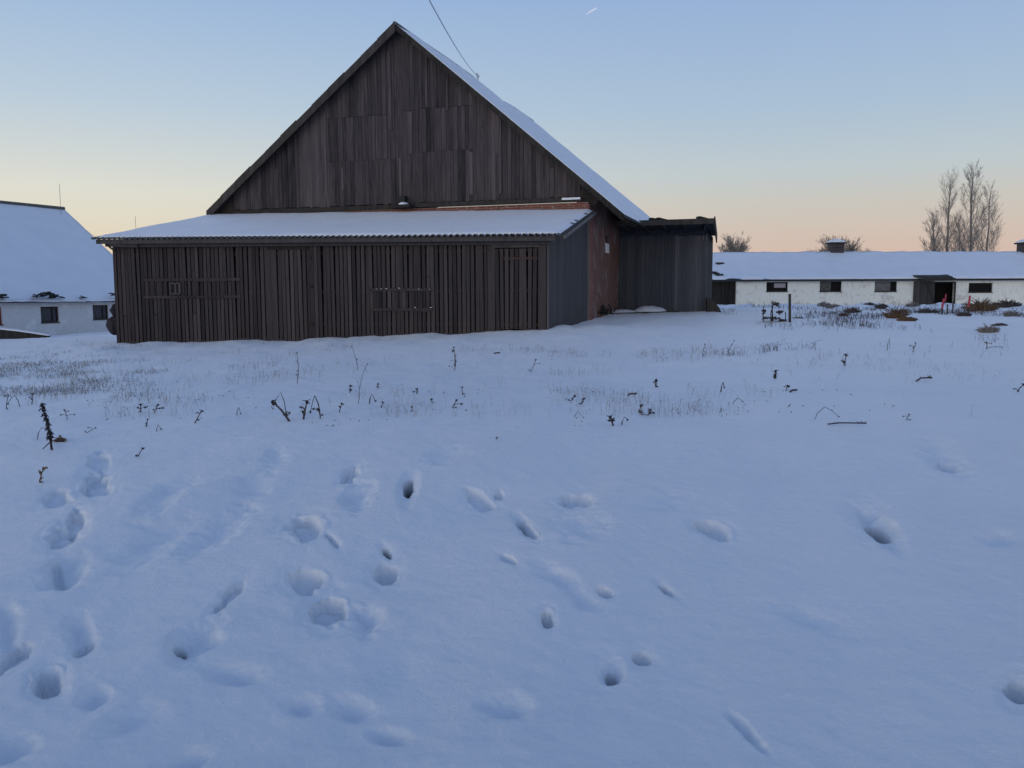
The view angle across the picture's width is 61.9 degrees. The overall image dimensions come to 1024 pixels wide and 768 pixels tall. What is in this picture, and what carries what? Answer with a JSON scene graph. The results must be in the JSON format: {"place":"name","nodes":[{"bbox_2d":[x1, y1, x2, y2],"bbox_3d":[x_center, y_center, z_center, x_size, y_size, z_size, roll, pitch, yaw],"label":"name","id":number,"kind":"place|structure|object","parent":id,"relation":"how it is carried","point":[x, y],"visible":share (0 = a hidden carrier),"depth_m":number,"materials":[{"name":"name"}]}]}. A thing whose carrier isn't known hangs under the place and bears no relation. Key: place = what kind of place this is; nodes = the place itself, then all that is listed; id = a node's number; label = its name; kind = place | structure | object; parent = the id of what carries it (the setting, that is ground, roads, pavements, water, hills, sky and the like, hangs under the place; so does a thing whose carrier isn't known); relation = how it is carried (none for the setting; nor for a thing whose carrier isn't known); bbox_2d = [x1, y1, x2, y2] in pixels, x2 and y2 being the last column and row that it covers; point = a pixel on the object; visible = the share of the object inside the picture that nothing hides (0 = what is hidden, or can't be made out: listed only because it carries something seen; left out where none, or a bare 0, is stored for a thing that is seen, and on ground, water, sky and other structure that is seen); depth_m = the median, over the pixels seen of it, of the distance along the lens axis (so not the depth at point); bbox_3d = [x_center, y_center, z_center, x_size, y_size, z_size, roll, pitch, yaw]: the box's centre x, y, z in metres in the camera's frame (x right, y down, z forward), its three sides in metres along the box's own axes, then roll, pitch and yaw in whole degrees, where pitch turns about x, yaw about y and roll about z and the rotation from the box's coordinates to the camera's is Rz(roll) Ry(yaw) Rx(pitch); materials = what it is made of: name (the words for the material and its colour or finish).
{"place":"outdoors","nodes":[
{"label":"outdoors","id":0,"kind":"place"},
{"bbox_2d":[0,349,190,406],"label":"frosted grass","id":1,"kind":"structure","parent":0,"point":[64,378],"depth_m":16.21,"materials":[{"name":"plant"}]},
{"bbox_2d":[87,389,894,427],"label":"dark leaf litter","id":2,"kind":"object","parent":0,"point":[465,410],"visible":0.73,"depth_m":10.46,"materials":[{"name":"brown plant"}]},
{"bbox_2d":[0,302,1023,767],"bbox_3d":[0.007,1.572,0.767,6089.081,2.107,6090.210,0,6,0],"label":"snow ground","id":3,"kind":"structure","parent":0,"point":[764,576],"depth_m":5.50,"materials":[{"name":"white snow"}]},
{"bbox_2d":[0,328,50,338],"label":"timber","id":4,"kind":"object","parent":3,"relation":"on","point":[7,333],"visible":0.88,"depth_m":47.80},
{"bbox_2d":[38,466,47,482],"bbox_3d":[-3.854,0.767,7.013,0.090,0.182,0.072,5,8,41],"label":"dry weed","id":5,"kind":"object","parent":3,"relation":"on","point":[43,469],"visible":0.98,"depth_m":6.99,"materials":[{"name":"brown plant"}]},
{"bbox_2d":[39,403,54,449],"bbox_3d":[-4.474,0.429,8.204,0.138,0.499,0.099,0,6,0],"label":"dead stalk","id":6,"kind":"object","parent":3,"relation":"on","point":[49,436],"visible":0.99,"depth_m":8.20,"materials":[{"name":"black plant"}]},
{"bbox_2d":[0,184,114,334],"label":"white barn","id":7,"kind":"structure","parent":3,"relation":"on","point":[56,271],"depth_m":57.44,"materials":[{"name":"brick"}]},
{"bbox_2d":[40,306,60,323],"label":"window","id":8,"kind":"structure","parent":7,"relation":"in","point":[48,314],"depth_m":54.69,"materials":[{"name":"black glass"}]},
{"bbox_2d":[92,305,107,319],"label":"window","id":9,"kind":"structure","parent":7,"relation":"in","point":[100,312],"depth_m":58.09,"materials":[{"name":"black glass"}]},
{"bbox_2d":[52,435,65,441],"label":"leaf clump","id":10,"kind":"object","parent":3,"relation":"on","point":[59,439],"visible":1,"depth_m":8.56,"materials":[{"name":"brown plant"}]},
{"bbox_2d":[106,304,116,335],"bbox_3d":[-14.191,-2.299,30.526,0.572,1.126,0.612,0,6,0],"label":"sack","id":11,"kind":"object","parent":3,"relation":"on","point":[111,324],"visible":0.51,"depth_m":30.30,"materials":[{"name":"grey fabric"}]},
{"bbox_2d":[271,399,289,420],"bbox_3d":[-2.617,0.323,9.708,0.241,0.316,0.113,0,6,0],"label":"dry weed","id":12,"kind":"object","parent":3,"relation":"on","point":[273,403],"visible":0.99,"depth_m":9.70,"materials":[{"name":"brown plant"}]},
{"bbox_2d":[299,399,309,419],"bbox_3d":[-2.401,0.317,9.812,0.127,0.283,0.141,2,6,19],"label":"dry weed","id":13,"kind":"object","parent":3,"relation":"on","point":[304,410],"visible":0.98,"depth_m":9.79,"materials":[{"name":"brown plant"}]},
{"bbox_2d":[309,395,320,414],"bbox_3d":[-2.336,0.271,10.067,0.204,0.295,0.052,5,8,38],"label":"dry weed","id":14,"kind":"object","parent":3,"relation":"on","point":[310,411],"visible":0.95,"depth_m":10.02,"materials":[{"name":"brown plant"}]},
{"bbox_2d":[311,407,322,418],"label":"dry weed","id":15,"kind":"object","parent":3,"relation":"on","point":[318,409],"visible":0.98,"depth_m":9.73,"materials":[{"name":"brown plant"}]},
{"bbox_2d":[91,209,595,343],"bbox_3d":[-5.506,-3.351,30.680,16.410,6.500,7.141,1,6,14],"label":"lean to","id":16,"kind":"object","parent":3,"relation":"on","point":[217,277],"visible":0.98,"depth_m":28.36,"materials":[{"name":"brown wood"}]},
{"bbox_2d":[267,246,313,340],"bbox_3d":[-7.361,-2.900,28.401,1.568,3.497,0.120,1,6,11],"label":"door","id":17,"kind":"structure","parent":16,"relation":"in","point":[286,315],"depth_m":28.36,"materials":[{"name":"brown wood"}]},
{"bbox_2d":[492,245,539,329],"bbox_3d":[0.143,-3.106,26.984,1.524,2.804,0.100,1,6,11],"label":"door","id":18,"kind":"structure","parent":16,"relation":"in","point":[522,257],"depth_m":26.97,"materials":[{"name":"brown wood"}]},
{"bbox_2d":[206,21,650,319],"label":"wooden barn","id":19,"kind":"structure","parent":3,"relation":"on","point":[395,116],"depth_m":32.77,"materials":[{"name":"brown wood"}]},
{"bbox_2d":[429,0,479,79],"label":"overhead cable","id":20,"kind":"object","parent":19,"relation":"attached to","point":[477,75],"visible":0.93,"depth_m":26.76,"materials":[{"name":"metal"}]},
{"bbox_2d":[605,233,609,252],"bbox_3d":[3.804,-5.675,34.462,0.114,0.761,0.841,2,6,17],"label":"window","id":21,"kind":"structure","parent":19,"relation":"in","point":[607,235],"depth_m":34.38,"materials":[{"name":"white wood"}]},
{"bbox_2d":[25,337,1014,417],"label":"field stalks","id":22,"kind":"object","parent":3,"relation":"on","point":[398,411],"visible":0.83,"depth_m":12.88,"materials":[{"name":"brown plant"}]},
{"bbox_2d":[598,300,619,314],"bbox_3d":[3.605,-2.993,33.493,1.250,0.596,1.702,0,6,0],"label":"shrub","id":23,"kind":"object","parent":3,"relation":"on","point":[605,310],"visible":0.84,"depth_m":33.33,"materials":[{"name":"black plant"}]},
{"bbox_2d":[607,414,614,425],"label":"dry weed","id":24,"kind":"object","parent":3,"relation":"on","point":[611,419],"visible":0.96,"depth_m":9.16,"materials":[{"name":"brown plant"}]},
{"bbox_2d":[612,306,680,313],"bbox_3d":[5.773,-3.134,36.589,3.817,0.441,1.078,-2,6,-17],"label":"timber","id":25,"kind":"object","parent":3,"relation":"on","point":[648,309],"visible":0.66,"depth_m":36.24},
{"bbox_2d":[614,216,716,311],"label":"side shed","id":26,"kind":"structure","parent":3,"relation":"on","point":[666,264],"depth_m":36.45,"materials":[{"name":"grey wood"}]},
{"bbox_2d":[706,298,720,311],"bbox_3d":[8.494,-3.309,35.978,0.658,0.612,0.500,0,6,0],"label":"leaning board","id":27,"kind":"object","parent":3,"relation":"on","point":[711,305],"visible":0.77,"depth_m":35.74,"materials":[{"name":"wood"}]},
{"bbox_2d":[717,232,751,251],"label":"bare tree","id":28,"kind":"object","parent":3,"relation":"on","point":[731,247],"visible":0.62,"depth_m":196.30,"materials":[{"name":"brown plant"}]},
{"bbox_2d":[762,301,786,321],"bbox_3d":[9.106,-2.457,29.422,1.111,0.806,0.680,0,6,0],"label":"dead bush","id":29,"kind":"object","parent":3,"relation":"on","point":[779,312],"visible":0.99,"depth_m":29.38,"materials":[{"name":"black plant"}]},
{"bbox_2d":[788,294,790,321],"bbox_3d":[9.444,-2.429,29.029,0.133,1.266,0.120,0,6,0],"label":"thin post","id":30,"kind":"object","parent":3,"relation":"on","point":[789,307],"visible":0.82,"depth_m":28.99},
{"bbox_2d":[817,301,830,306],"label":"grass tuft","id":31,"kind":"object","parent":3,"relation":"on","point":[822,303],"visible":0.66,"depth_m":53.29,"materials":[{"name":"brown plant"}]},
{"bbox_2d":[824,303,839,307],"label":"grass tuft","id":32,"kind":"object","parent":3,"relation":"on","point":[831,306],"visible":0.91,"depth_m":44.60,"materials":[{"name":"brown plant"}]},
{"bbox_2d":[816,235,848,251],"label":"bare tree","id":33,"kind":"object","parent":3,"relation":"on","point":[825,246],"visible":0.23,"depth_m":207.11,"materials":[{"name":"brown plant"}]},
{"bbox_2d":[841,353,847,365],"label":"dry weed","id":34,"kind":"object","parent":3,"relation":"on","point":[844,361],"visible":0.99,"depth_m":16.78,"materials":[{"name":"brown plant"}]},
{"bbox_2d":[828,421,866,424],"bbox_3d":[3.538,0.413,9.013,0.388,0.046,0.026,1,6,12],"label":"fallen stick","id":35,"kind":"object","parent":3,"relation":"on","point":[856,422],"visible":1,"depth_m":9.00,"materials":[{"name":"wood"}]},
{"bbox_2d":[841,237,862,251],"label":"bare tree","id":36,"kind":"object","parent":3,"relation":"on","point":[852,247],"visible":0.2,"depth_m":211.07,"materials":[{"name":"brown plant"}]},
{"bbox_2d":[844,306,860,312],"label":"grass tuft","id":37,"kind":"object","parent":3,"relation":"on","point":[854,309],"visible":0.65,"depth_m":35.30,"materials":[{"name":"grey plant"}]},
{"bbox_2d":[712,239,1023,304],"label":"long barn","id":38,"kind":"structure","parent":3,"relation":"on","point":[836,273],"depth_m":79.74,"materials":[{"name":"white paint"}]},
{"bbox_2d":[766,282,787,291],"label":"window","id":39,"kind":"structure","parent":38,"relation":"in","point":[771,286],"depth_m":79.61,"materials":[{"name":"black glass"}]},
{"bbox_2d":[820,281,840,291],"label":"window","id":40,"kind":"structure","parent":38,"relation":"in","point":[825,286],"depth_m":79.61,"materials":[{"name":"black glass"}]},
{"bbox_2d":[875,281,896,291],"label":"window","id":41,"kind":"structure","parent":38,"relation":"in","point":[880,286],"depth_m":79.57,"materials":[{"name":"grey glass"}]},
{"bbox_2d":[913,281,955,304],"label":"doorway","id":42,"kind":"structure","parent":38,"relation":"in","point":[920,291],"depth_m":79.40,"materials":[{"name":"grey wood"}]},
{"bbox_2d":[968,283,992,292],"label":"window","id":43,"kind":"structure","parent":38,"relation":"in","point":[973,287],"depth_m":79.61,"materials":[{"name":"black glass"}]},
{"bbox_2d":[718,302,1023,356],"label":"stubble","id":44,"kind":"object","parent":3,"relation":"on","point":[872,316],"visible":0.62,"depth_m":31.92,"materials":[{"name":"brown plant"}]},
{"bbox_2d":[874,303,887,308],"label":"grass tuft","id":45,"kind":"object","parent":3,"relation":"on","point":[882,306],"visible":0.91,"depth_m":51.17,"materials":[{"name":"plant"}]},
{"bbox_2d":[882,303,910,318],"bbox_3d":[13.748,-2.537,30.384,1.078,0.666,0.586,0,6,0],"label":"grass hummock","id":46,"kind":"object","parent":3,"relation":"on","point":[899,313],"depth_m":30.35,"materials":[{"name":"brown plant"}]},
{"bbox_2d":[897,316,918,320],"bbox_3d":[13.564,-2.247,29.284,0.735,0.254,0.477,2,7,24],"label":"grass hummock","id":47,"kind":"object","parent":3,"relation":"on","point":[905,318],"depth_m":29.21,"materials":[{"name":"brown plant"}]},
{"bbox_2d":[905,301,920,306],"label":"grass tuft","id":48,"kind":"object","parent":3,"relation":"on","point":[913,304],"visible":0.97,"depth_m":60.28,"materials":[{"name":"brown plant"}]},
{"bbox_2d":[915,374,932,381],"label":"fallen twig","id":49,"kind":"object","parent":3,"relation":"on","point":[929,377],"visible":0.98,"depth_m":13.97,"materials":[{"name":"wood"}]},
{"bbox_2d":[917,307,938,312],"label":"grass tuft","id":50,"kind":"object","parent":3,"relation":"on","point":[932,311],"visible":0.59,"depth_m":36.72,"materials":[{"name":"plant"}]},
{"bbox_2d":[921,210,944,251],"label":"bare tree","id":51,"kind":"object","parent":3,"relation":"on","point":[933,243],"visible":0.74,"depth_m":147.95,"materials":[{"name":"brown plant"}]},
{"bbox_2d":[926,165,972,251],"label":"bare tree","id":52,"kind":"object","parent":3,"relation":"on","point":[946,241],"visible":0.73,"depth_m":149.46,"materials":[{"name":"brown plant"}]},
{"bbox_2d":[951,213,973,250],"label":"bare tree","id":53,"kind":"object","parent":3,"relation":"on","point":[960,234],"visible":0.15,"depth_m":157.88,"materials":[{"name":"brown plant"}]},
{"bbox_2d":[956,311,971,315],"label":"grass tuft","id":54,"kind":"object","parent":3,"relation":"on","point":[963,314],"visible":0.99,"depth_m":32.38,"materials":[{"name":"brown plant"}]},
{"bbox_2d":[967,295,970,312],"bbox_3d":[18.735,-3.142,34.992,0.119,0.976,0.080,0,6,0],"label":"red stake","id":55,"kind":"object","parent":3,"relation":"on","point":[969,299],"visible":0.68,"depth_m":34.95,"materials":[{"name":"paint"}]},
{"bbox_2d":[940,161,1002,251],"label":"bare tree","id":56,"kind":"object","parent":3,"relation":"on","point":[970,245],"visible":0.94,"depth_m":147.29,"materials":[{"name":"brown plant"}]},
{"bbox_2d":[959,297,1002,310],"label":"grass hummock","id":57,"kind":"object","parent":3,"relation":"on","point":[979,306],"depth_m":42.25,"materials":[{"name":"brown plant"}]},
{"bbox_2d":[962,181,1005,251],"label":"bare tree","id":58,"kind":"object","parent":3,"relation":"on","point":[989,223],"visible":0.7,"depth_m":153.72,"materials":[{"name":"brown plant"}]},
{"bbox_2d":[974,322,999,332],"bbox_3d":[14.214,-1.649,25.472,0.803,0.388,0.408,0,6,0],"label":"grass tuft","id":59,"kind":"object","parent":3,"relation":"on","point":[987,329],"visible":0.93,"depth_m":25.41,"materials":[{"name":"beige plant"}]},
{"bbox_2d":[991,323,1007,325],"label":"grass tuft","id":60,"kind":"object","parent":3,"relation":"on","point":[999,324],"visible":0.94,"depth_m":27.75,"materials":[{"name":"plant"}]},
{"bbox_2d":[992,299,1022,307],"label":"grass hummock","id":61,"kind":"object","parent":3,"relation":"on","point":[1007,304],"depth_m":63.08,"materials":[{"name":"brown plant"}]},
{"bbox_2d":[1002,310,1021,316],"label":"grass tuft","id":62,"kind":"object","parent":3,"relation":"on","point":[1006,314],"visible":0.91,"depth_m":33.74,"materials":[{"name":"plant"}]},
{"bbox_2d":[0,0,1023,254],"label":"sky","id":63,"kind":"structure","parent":0,"point":[791,124],"materials":[{"name":"blue"}]}
]}

